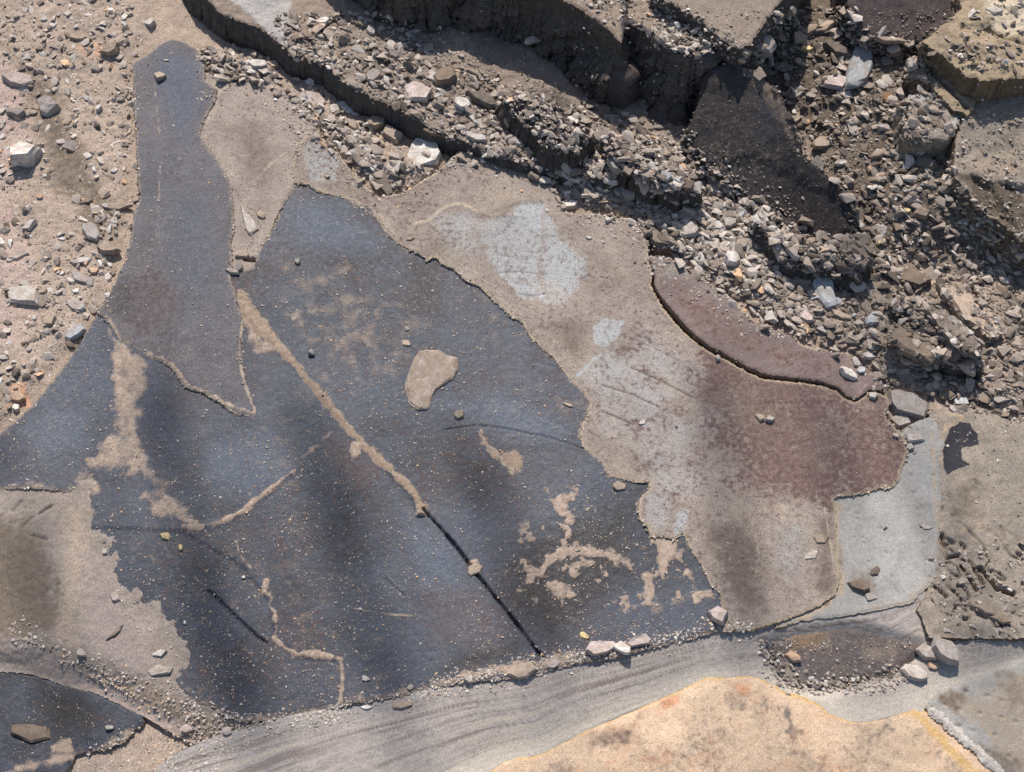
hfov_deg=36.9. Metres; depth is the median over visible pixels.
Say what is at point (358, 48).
stone
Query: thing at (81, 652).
stone chip
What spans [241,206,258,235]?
stone chip
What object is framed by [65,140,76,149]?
stone
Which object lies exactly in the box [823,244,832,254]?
stone
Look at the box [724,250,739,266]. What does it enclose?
stone chip
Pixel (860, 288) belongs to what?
stone
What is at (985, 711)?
rock slab
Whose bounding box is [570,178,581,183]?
stone chip
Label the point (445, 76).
rock
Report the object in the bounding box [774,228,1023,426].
gravel
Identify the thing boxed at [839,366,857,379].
stone chip
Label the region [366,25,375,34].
stone chip
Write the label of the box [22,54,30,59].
stone
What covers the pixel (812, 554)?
stone chip
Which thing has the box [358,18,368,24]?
stone
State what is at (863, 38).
stone
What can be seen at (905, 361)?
stone
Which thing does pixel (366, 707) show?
stone chip
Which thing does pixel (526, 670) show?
stone chip
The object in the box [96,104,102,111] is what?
pebble
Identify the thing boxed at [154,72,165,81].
pebble
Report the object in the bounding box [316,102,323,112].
stone
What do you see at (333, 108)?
stone chip
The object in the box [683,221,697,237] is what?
rock
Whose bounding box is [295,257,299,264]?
pebble
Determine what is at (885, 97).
pebble
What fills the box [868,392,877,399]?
pebble
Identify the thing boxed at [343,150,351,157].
stone chip
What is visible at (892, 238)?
stone
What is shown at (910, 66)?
stone chip
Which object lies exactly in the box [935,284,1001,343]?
rock
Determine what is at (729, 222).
stone chip
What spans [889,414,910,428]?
stone chip
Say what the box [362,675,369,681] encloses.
stone chip
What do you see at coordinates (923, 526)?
stone chip
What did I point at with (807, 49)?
stone chip
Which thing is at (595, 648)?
stone chip
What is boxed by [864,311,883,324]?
stone chip
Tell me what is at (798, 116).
stone chip
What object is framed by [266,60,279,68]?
stone chip
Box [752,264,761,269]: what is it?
stone chip
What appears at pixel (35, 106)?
stone
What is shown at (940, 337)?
stone
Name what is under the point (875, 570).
stone chip
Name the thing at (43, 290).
stone chip
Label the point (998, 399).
stone
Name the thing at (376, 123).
rock
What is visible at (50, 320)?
pebble
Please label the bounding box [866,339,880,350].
stone
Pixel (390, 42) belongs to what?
stone
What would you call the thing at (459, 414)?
pebble
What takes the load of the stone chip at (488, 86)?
on the gravel at (397, 103)
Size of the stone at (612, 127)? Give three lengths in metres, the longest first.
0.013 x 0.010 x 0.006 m
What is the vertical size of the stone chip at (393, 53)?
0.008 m
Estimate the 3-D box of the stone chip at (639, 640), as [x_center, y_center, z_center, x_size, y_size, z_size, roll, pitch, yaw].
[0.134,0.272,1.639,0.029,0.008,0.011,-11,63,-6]
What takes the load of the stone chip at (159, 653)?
on the rock slab at (55, 580)
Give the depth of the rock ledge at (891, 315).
1.79 m
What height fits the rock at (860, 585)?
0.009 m
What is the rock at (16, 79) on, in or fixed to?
on the gravel at (5, 229)
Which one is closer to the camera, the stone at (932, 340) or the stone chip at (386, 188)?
the stone at (932, 340)
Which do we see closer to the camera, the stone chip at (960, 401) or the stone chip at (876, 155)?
the stone chip at (960, 401)
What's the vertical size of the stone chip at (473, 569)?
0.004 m
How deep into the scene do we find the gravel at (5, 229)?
1.94 m
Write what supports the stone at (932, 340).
on the gravel at (926, 384)
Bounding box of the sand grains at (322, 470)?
[0,44,711,758]
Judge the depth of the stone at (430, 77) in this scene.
1.97 m
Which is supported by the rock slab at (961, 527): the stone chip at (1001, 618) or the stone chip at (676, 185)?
the stone chip at (1001, 618)
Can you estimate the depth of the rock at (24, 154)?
1.93 m
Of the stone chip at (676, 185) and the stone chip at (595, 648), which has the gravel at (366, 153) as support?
the stone chip at (676, 185)
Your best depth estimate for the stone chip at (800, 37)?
1.98 m
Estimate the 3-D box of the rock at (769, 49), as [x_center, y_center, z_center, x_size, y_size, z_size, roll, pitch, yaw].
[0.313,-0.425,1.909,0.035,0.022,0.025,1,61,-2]
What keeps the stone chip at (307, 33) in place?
on the gravel at (397, 103)
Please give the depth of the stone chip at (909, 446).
1.75 m
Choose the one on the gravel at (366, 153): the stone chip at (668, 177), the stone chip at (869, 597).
the stone chip at (668, 177)
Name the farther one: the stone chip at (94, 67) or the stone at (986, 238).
the stone chip at (94, 67)
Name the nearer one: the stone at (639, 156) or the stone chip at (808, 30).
the stone at (639, 156)
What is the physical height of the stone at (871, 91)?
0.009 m
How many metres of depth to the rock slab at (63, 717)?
1.62 m
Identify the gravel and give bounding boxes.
[0,0,161,424]
[0,36,908,720]
[9,615,753,771]
[183,0,742,136]
[195,43,813,341]
[273,10,704,181]
[707,0,1023,290]
[757,636,912,695]
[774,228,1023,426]
[886,403,1023,636]
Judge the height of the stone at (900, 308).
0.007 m
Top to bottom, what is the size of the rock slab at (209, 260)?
0.017 m
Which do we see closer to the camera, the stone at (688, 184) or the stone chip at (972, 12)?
the stone at (688, 184)
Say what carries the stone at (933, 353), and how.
on the rock at (908, 345)
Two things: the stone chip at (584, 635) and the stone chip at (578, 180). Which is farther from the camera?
the stone chip at (578, 180)
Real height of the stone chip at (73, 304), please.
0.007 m
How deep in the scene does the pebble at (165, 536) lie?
1.69 m
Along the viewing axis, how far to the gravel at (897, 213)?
1.88 m
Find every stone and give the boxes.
[11,217,18,224]
[19,280,29,284]
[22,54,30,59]
[31,104,39,110]
[56,139,64,144]
[62,116,71,125]
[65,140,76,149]
[66,340,75,349]
[86,277,93,287]
[98,186,109,198]
[116,97,124,101]
[290,35,301,40]
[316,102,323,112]
[319,114,327,121]
[351,44,365,53]
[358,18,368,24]
[382,23,393,29]
[386,39,394,48]
[386,163,393,170]
[398,36,405,40]
[428,72,435,81]
[428,104,440,111]
[437,88,444,96]
[572,112,579,119]
[608,124,616,131]
[613,196,621,202]
[624,151,635,163]
[634,154,643,160]
[657,148,668,161]
[663,148,670,155]
[683,179,694,190]
[690,181,701,193]
[692,252,704,264]
[712,201,723,208]
[721,199,732,211]
[743,239,752,250]
[750,249,756,260]
[751,213,768,224]
[784,280,795,289]
[791,82,798,91]
[818,246,830,252]
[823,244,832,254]
[839,139,851,145]
[848,123,858,135]
[849,281,865,291]
[860,35,874,41]
[860,143,868,152]
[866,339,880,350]
[867,88,874,94]
[868,176,879,182]
[875,79,887,89]
[876,224,886,235]
[878,305,883,312]
[882,74,893,86]
[889,50,901,56]
[890,236,897,241]
[892,221,901,231]
[898,306,904,311]
[898,318,907,324]
[901,355,911,364]
[905,246,914,255]
[929,337,937,343]
[931,349,939,357]
[933,334,945,339]
[939,389,954,400]
[945,194,953,202]
[948,315,959,321]
[955,282,965,292]
[956,361,974,368]
[978,392,991,403]
[981,234,991,241]
[985,325,995,331]
[990,366,1001,379]
[995,396,1010,402]
[996,284,1007,291]
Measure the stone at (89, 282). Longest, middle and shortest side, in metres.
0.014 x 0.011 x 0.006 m
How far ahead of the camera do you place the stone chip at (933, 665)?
1.64 m
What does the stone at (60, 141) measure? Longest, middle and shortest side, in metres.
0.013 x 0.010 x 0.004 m
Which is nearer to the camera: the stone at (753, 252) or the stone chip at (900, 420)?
the stone chip at (900, 420)
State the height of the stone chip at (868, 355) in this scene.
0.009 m
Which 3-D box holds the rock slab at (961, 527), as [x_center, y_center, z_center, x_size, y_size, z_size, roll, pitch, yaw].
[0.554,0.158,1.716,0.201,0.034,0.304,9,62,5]
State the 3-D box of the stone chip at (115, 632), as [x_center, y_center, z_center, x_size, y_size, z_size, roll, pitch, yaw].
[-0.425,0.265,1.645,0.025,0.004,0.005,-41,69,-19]
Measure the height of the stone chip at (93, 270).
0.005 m
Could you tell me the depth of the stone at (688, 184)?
1.87 m
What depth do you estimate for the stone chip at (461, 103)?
1.95 m
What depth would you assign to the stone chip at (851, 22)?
1.95 m
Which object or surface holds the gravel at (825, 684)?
on the gravel patch at (822, 664)
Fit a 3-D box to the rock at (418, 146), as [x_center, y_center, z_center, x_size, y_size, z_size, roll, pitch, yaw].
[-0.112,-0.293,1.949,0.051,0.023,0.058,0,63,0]
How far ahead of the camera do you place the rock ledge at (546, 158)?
1.91 m
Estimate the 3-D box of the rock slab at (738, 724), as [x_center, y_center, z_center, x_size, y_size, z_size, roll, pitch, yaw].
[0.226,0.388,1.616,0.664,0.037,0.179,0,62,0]
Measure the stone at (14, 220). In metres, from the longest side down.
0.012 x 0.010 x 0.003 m
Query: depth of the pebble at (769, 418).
1.76 m
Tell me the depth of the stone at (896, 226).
1.87 m
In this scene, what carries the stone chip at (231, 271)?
on the rock slab at (170, 411)
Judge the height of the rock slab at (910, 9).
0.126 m
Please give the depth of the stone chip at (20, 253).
1.87 m
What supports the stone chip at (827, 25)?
on the gravel at (897, 213)
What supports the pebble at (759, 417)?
on the rock slab at (431, 225)
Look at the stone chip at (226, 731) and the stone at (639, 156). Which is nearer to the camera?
the stone chip at (226, 731)
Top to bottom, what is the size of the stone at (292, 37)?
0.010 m
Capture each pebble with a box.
[42,315,56,325]
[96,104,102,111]
[100,42,119,56]
[105,725,113,729]
[145,17,155,28]
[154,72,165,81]
[160,532,170,539]
[236,262,242,271]
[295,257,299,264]
[308,349,314,355]
[454,409,463,419]
[592,130,606,144]
[738,57,744,62]
[755,414,764,421]
[765,415,773,421]
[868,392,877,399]
[882,92,892,102]
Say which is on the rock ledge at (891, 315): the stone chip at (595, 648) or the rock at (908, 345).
the rock at (908, 345)
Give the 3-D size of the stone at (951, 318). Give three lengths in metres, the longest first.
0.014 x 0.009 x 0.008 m
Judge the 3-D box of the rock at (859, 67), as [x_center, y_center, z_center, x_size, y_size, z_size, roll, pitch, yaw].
[0.447,-0.416,1.960,0.030,0.015,0.101,19,64,10]
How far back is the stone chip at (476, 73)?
1.97 m
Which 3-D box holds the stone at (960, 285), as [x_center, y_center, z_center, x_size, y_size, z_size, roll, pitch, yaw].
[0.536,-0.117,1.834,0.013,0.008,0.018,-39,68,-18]
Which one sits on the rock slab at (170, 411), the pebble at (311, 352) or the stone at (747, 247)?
the pebble at (311, 352)
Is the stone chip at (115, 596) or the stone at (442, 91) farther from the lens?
the stone at (442, 91)
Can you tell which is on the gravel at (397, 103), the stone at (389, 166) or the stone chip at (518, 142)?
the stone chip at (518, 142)
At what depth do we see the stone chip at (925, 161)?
1.88 m
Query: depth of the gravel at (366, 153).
1.90 m
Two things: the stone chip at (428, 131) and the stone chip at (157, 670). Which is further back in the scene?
the stone chip at (428, 131)
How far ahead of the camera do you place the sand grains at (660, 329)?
1.82 m
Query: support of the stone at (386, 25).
on the gravel at (397, 103)
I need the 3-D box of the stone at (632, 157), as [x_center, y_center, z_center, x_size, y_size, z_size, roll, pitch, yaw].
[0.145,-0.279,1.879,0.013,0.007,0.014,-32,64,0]
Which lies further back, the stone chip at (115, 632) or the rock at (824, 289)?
the rock at (824, 289)
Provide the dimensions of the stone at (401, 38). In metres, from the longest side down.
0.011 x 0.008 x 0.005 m
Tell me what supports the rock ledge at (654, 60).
on the rock ledge at (241, 28)
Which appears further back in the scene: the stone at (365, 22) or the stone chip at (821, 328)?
the stone at (365, 22)
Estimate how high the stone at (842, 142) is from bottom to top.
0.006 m
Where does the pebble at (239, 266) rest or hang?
on the rock slab at (280, 160)
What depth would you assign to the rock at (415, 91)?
1.95 m
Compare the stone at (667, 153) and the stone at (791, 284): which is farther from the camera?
the stone at (667, 153)
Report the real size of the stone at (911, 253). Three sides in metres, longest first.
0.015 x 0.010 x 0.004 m
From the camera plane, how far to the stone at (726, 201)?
1.90 m
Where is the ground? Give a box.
[0,0,1023,771]
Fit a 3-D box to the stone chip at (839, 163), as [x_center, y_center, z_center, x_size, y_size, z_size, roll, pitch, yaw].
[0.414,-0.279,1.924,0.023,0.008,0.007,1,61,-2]
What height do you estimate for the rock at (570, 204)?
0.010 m
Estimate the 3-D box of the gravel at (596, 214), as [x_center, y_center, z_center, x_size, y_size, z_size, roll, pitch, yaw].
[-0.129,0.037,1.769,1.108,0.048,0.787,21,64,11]
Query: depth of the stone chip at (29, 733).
1.61 m
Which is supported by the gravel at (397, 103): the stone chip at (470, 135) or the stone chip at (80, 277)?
the stone chip at (470, 135)
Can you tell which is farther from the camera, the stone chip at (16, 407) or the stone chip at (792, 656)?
the stone chip at (16, 407)
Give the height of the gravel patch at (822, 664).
0.023 m
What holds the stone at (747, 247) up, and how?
on the gravel at (366, 153)
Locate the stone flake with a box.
[405,349,457,411]
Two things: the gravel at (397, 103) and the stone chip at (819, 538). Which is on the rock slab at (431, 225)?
the stone chip at (819, 538)
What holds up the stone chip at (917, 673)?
on the rock ledge at (483, 730)
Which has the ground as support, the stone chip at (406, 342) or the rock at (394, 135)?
the rock at (394, 135)
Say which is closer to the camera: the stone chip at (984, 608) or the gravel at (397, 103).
the stone chip at (984, 608)
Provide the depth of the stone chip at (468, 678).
1.62 m
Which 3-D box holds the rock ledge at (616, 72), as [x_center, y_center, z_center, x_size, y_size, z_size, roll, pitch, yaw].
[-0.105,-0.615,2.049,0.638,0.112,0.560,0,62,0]
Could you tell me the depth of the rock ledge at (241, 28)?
1.99 m
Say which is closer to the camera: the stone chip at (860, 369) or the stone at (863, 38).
the stone chip at (860, 369)
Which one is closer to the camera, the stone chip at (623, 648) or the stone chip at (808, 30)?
the stone chip at (623, 648)
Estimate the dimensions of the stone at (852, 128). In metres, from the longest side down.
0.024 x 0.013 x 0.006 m
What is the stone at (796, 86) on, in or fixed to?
on the gravel at (897, 213)
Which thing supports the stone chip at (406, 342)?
on the rock slab at (170, 411)
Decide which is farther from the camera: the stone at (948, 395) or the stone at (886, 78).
the stone at (886, 78)
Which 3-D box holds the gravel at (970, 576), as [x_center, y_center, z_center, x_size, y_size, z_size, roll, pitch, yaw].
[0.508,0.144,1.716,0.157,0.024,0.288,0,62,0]
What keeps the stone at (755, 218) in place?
on the gravel at (366, 153)
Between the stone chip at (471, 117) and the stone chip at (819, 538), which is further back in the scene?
the stone chip at (471, 117)
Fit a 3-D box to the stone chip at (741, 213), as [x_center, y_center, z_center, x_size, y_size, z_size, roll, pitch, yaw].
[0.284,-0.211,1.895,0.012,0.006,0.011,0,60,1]
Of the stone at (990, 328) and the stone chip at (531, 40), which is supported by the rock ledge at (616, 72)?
the stone chip at (531, 40)
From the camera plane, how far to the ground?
1.93 m
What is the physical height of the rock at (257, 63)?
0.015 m
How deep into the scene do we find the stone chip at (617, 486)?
1.72 m
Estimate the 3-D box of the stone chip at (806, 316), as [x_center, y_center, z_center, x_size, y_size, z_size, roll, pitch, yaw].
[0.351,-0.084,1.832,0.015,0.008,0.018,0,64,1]
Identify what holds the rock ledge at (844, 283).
on the ground
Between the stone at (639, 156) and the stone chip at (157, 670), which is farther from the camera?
the stone at (639, 156)
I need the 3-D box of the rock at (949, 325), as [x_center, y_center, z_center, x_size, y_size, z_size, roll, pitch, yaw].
[0.510,-0.062,1.779,0.028,0.021,0.085,-35,67,-17]
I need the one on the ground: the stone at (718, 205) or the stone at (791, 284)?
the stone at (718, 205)
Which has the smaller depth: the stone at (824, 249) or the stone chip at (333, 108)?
the stone at (824, 249)
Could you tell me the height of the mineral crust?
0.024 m
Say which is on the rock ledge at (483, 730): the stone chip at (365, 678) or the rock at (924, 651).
the rock at (924, 651)
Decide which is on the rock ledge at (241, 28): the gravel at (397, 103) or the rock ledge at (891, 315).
the gravel at (397, 103)
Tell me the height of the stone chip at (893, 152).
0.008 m
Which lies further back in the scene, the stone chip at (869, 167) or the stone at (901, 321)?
the stone chip at (869, 167)
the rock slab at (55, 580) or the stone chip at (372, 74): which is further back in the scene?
the stone chip at (372, 74)
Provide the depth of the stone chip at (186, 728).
1.61 m
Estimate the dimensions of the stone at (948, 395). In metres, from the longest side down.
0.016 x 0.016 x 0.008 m
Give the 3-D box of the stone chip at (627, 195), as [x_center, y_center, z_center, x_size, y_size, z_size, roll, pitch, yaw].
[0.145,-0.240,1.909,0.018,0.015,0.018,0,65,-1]
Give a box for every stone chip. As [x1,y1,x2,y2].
[4,107,24,117]
[8,248,28,259]
[10,391,25,402]
[10,724,50,742]
[12,404,19,411]
[22,219,36,231]
[38,288,46,293]
[40,14,47,20]
[65,323,86,340]
[66,298,85,311]
[69,34,86,40]
[69,257,91,264]
[71,271,87,283]
[77,648,85,656]
[79,198,92,204]
[81,223,99,241]
[83,96,93,101]
[89,267,98,273]
[91,64,100,72]
[106,625,122,640]
[109,203,132,210]
[110,591,120,601]
[148,665,172,675]
[152,649,166,656]
[180,724,193,733]
[222,727,231,735]
[225,268,239,274]
[235,250,248,257]
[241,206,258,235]
[257,210,265,218]
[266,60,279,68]
[302,27,312,39]
[305,91,325,104]
[316,17,330,25]
[329,104,339,113]
[339,101,352,113]
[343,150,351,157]
[348,119,359,128]
[361,705,372,708]
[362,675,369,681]
[365,68,381,83]
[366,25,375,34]
[371,172,393,195]
[388,49,399,58]
[392,701,412,708]
[402,340,410,345]
[405,29,420,32]
[407,684,413,689]
[423,128,436,135]
[455,96,471,110]
[463,674,472,682]
[466,69,490,77]
[466,131,486,141]
[468,564,482,576]
[469,115,474,121]
[477,81,495,90]
[505,134,522,145]
[507,661,536,679]
[525,36,539,44]
[546,659,560,667]
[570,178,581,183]
[579,632,589,638]
[585,641,615,656]
[606,157,620,172]
[612,481,625,490]
[614,641,630,654]
[622,189,634,201]
[626,634,651,646]
[661,171,671,182]
[671,180,682,190]
[709,221,723,228]
[724,217,736,227]
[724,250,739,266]
[737,211,744,216]
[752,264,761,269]
[785,650,800,662]
[790,85,802,98]
[792,31,807,44]
[792,111,802,124]
[800,310,812,322]
[801,24,817,36]
[801,45,813,52]
[805,550,817,559]
[811,136,830,149]
[813,532,828,543]
[814,20,835,34]
[814,323,836,334]
[821,74,845,90]
[831,309,851,319]
[834,159,846,166]
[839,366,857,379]
[844,92,851,97]
[846,20,859,24]
[851,356,860,366]
[856,366,865,373]
[859,351,877,360]
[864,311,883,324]
[864,593,876,600]
[866,165,877,172]
[871,148,885,159]
[871,566,879,575]
[874,36,904,43]
[881,56,894,65]
[889,149,898,157]
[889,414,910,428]
[899,664,927,681]
[905,57,918,71]
[905,434,924,442]
[906,443,913,450]
[913,207,929,220]
[914,155,937,169]
[920,524,932,528]
[927,662,940,669]
[953,396,968,404]
[968,8,975,17]
[977,603,994,614]
[986,6,1002,14]
[988,613,1011,624]
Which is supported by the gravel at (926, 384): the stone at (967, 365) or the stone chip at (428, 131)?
the stone at (967, 365)
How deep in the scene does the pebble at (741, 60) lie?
1.88 m
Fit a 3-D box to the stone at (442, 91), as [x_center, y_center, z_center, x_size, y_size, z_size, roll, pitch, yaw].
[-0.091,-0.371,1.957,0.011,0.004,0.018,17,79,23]
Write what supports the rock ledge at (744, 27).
on the rock ledge at (654, 60)
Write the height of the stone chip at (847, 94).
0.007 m
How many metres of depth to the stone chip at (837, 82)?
1.95 m
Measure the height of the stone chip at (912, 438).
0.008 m
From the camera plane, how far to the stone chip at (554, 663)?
1.63 m
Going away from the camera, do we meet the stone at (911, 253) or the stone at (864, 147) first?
the stone at (911, 253)
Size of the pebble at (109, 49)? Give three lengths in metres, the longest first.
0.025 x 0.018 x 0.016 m
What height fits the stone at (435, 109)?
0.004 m
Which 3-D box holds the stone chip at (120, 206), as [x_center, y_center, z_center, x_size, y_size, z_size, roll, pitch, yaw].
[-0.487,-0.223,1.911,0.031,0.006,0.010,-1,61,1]
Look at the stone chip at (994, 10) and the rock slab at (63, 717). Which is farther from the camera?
the stone chip at (994, 10)
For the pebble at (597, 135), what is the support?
on the gravel at (397, 103)
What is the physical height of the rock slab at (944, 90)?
0.044 m
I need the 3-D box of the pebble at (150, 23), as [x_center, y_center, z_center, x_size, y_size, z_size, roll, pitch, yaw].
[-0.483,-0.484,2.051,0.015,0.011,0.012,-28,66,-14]
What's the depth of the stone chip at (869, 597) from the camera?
1.66 m
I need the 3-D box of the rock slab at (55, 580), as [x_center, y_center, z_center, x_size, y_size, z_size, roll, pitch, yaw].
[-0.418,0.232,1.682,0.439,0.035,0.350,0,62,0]
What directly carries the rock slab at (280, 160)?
on the ground
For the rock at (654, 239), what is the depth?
1.88 m
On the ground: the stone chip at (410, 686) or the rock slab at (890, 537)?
the rock slab at (890, 537)
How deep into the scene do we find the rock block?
1.88 m
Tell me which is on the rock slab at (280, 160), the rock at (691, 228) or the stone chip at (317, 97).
the stone chip at (317, 97)
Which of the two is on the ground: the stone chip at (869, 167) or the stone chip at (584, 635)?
the stone chip at (869, 167)
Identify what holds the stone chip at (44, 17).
on the ground
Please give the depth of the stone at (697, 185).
1.87 m
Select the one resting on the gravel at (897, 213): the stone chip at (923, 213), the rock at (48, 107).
the stone chip at (923, 213)
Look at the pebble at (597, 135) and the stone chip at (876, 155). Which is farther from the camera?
the pebble at (597, 135)
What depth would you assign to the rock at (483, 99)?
1.95 m
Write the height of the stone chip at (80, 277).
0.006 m
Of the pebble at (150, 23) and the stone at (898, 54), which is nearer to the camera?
the stone at (898, 54)
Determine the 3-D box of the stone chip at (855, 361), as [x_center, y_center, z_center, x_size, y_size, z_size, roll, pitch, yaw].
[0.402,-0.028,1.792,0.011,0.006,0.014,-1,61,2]
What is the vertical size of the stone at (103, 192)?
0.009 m
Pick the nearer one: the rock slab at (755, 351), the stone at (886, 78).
the rock slab at (755, 351)
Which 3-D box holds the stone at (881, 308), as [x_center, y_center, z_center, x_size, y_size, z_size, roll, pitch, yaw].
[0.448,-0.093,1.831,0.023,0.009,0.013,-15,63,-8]
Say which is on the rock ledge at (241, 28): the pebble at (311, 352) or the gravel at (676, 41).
the gravel at (676, 41)
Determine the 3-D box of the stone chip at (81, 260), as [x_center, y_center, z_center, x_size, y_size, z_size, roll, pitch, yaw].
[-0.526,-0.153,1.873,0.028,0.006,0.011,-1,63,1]
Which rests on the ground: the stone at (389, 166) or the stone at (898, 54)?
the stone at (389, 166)
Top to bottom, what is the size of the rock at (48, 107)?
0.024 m
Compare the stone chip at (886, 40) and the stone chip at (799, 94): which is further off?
the stone chip at (799, 94)
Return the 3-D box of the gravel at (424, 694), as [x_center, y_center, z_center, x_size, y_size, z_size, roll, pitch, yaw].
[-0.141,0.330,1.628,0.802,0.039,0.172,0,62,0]
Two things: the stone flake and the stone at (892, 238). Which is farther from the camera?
the stone at (892, 238)
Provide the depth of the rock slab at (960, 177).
1.86 m
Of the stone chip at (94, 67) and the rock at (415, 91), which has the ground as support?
the stone chip at (94, 67)
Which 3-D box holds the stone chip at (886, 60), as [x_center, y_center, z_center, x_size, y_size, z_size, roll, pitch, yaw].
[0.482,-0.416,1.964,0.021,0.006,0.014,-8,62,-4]
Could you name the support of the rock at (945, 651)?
on the rock ledge at (483, 730)
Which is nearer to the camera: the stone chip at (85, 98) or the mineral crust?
the mineral crust
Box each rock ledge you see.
[152,591,1023,771]
[183,0,703,189]
[351,0,642,107]
[493,90,595,176]
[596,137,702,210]
[624,0,776,125]
[649,0,802,68]
[747,220,873,293]
[883,298,982,379]
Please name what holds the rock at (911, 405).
on the ground
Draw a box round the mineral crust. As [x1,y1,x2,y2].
[926,705,1004,771]
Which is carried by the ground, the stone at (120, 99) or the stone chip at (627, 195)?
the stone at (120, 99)
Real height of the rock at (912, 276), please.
0.018 m
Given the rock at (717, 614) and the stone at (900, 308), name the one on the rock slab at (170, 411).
the rock at (717, 614)
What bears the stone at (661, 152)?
on the rock ledge at (241, 28)
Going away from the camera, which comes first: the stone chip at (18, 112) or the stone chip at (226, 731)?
the stone chip at (226, 731)
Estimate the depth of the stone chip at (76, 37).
2.04 m
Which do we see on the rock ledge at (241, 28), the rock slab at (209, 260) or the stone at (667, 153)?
the stone at (667, 153)
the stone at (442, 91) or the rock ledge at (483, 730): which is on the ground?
the rock ledge at (483, 730)
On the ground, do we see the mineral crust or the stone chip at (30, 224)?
the stone chip at (30, 224)
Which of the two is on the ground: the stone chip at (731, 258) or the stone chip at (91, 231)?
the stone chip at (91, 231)
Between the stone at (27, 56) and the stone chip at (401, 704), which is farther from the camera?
the stone at (27, 56)
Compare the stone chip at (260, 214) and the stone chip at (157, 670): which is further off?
the stone chip at (260, 214)
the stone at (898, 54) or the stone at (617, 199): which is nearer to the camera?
the stone at (617, 199)
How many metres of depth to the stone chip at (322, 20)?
2.00 m
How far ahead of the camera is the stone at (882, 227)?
1.88 m
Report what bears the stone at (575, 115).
on the gravel at (397, 103)
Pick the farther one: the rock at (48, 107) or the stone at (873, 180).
the rock at (48, 107)
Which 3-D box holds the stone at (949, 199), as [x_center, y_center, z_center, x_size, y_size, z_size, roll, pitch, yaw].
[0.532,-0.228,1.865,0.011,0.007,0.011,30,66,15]
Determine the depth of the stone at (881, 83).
1.94 m
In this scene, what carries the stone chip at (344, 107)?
on the ground
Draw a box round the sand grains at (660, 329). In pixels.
[206,9,1023,611]
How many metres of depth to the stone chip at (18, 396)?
1.78 m
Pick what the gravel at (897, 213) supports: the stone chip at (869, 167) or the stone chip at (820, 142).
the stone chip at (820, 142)
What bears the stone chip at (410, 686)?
on the rock slab at (170, 411)
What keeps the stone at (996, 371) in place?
on the gravel at (926, 384)
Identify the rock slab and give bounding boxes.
[0,185,733,723]
[0,478,253,743]
[0,672,146,771]
[97,39,255,416]
[200,73,321,272]
[293,137,907,631]
[491,676,991,771]
[649,257,885,401]
[680,63,858,238]
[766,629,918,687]
[773,417,944,629]
[831,0,950,58]
[892,92,959,158]
[900,57,974,121]
[916,404,1023,641]
[925,661,1023,771]
[945,94,1023,269]
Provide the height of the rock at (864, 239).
0.018 m
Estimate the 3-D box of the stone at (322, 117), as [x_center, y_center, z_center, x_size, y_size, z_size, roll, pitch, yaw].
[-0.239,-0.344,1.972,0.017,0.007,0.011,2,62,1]
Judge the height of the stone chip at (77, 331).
0.011 m
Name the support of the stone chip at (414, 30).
on the rock ledge at (241, 28)
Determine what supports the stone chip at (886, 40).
on the gravel at (897, 213)
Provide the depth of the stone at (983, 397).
1.78 m
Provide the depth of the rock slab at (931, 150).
1.88 m
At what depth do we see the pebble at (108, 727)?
1.62 m
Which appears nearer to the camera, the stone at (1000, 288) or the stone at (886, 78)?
the stone at (1000, 288)
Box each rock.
[2,71,32,87]
[6,285,39,305]
[9,141,41,167]
[38,95,60,117]
[97,242,120,255]
[248,59,267,67]
[367,115,385,130]
[382,124,403,144]
[403,81,432,103]
[407,138,442,165]
[432,65,457,86]
[465,90,497,109]
[562,200,577,209]
[637,222,674,254]
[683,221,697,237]
[707,606,727,625]
[758,35,776,57]
[813,277,838,309]
[822,39,849,58]
[837,233,869,268]
[846,45,872,88]
[847,578,869,592]
[881,254,931,289]
[887,322,941,366]
[887,390,929,420]
[915,643,936,660]
[923,308,980,359]
[930,637,958,665]
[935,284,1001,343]
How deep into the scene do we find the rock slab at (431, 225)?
1.77 m
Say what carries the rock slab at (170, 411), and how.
on the ground
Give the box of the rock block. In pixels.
[917,0,1023,103]
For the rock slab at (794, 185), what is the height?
0.168 m
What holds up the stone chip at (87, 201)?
on the ground
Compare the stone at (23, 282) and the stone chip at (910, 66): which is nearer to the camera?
the stone at (23, 282)
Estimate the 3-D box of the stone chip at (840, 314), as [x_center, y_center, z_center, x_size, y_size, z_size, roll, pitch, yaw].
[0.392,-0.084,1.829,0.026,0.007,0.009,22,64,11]
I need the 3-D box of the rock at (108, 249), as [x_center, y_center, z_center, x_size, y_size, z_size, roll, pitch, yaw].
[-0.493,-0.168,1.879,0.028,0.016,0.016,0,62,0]
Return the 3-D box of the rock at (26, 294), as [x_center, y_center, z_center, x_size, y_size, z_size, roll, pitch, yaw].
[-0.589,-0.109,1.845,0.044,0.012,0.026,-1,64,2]
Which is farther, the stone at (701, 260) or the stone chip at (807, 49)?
the stone chip at (807, 49)
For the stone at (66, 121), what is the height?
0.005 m
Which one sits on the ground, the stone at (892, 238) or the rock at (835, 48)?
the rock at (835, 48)
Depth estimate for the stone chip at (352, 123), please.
1.97 m
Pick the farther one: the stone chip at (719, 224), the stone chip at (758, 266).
the stone chip at (719, 224)
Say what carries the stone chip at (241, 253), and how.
on the rock slab at (280, 160)
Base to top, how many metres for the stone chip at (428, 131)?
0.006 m

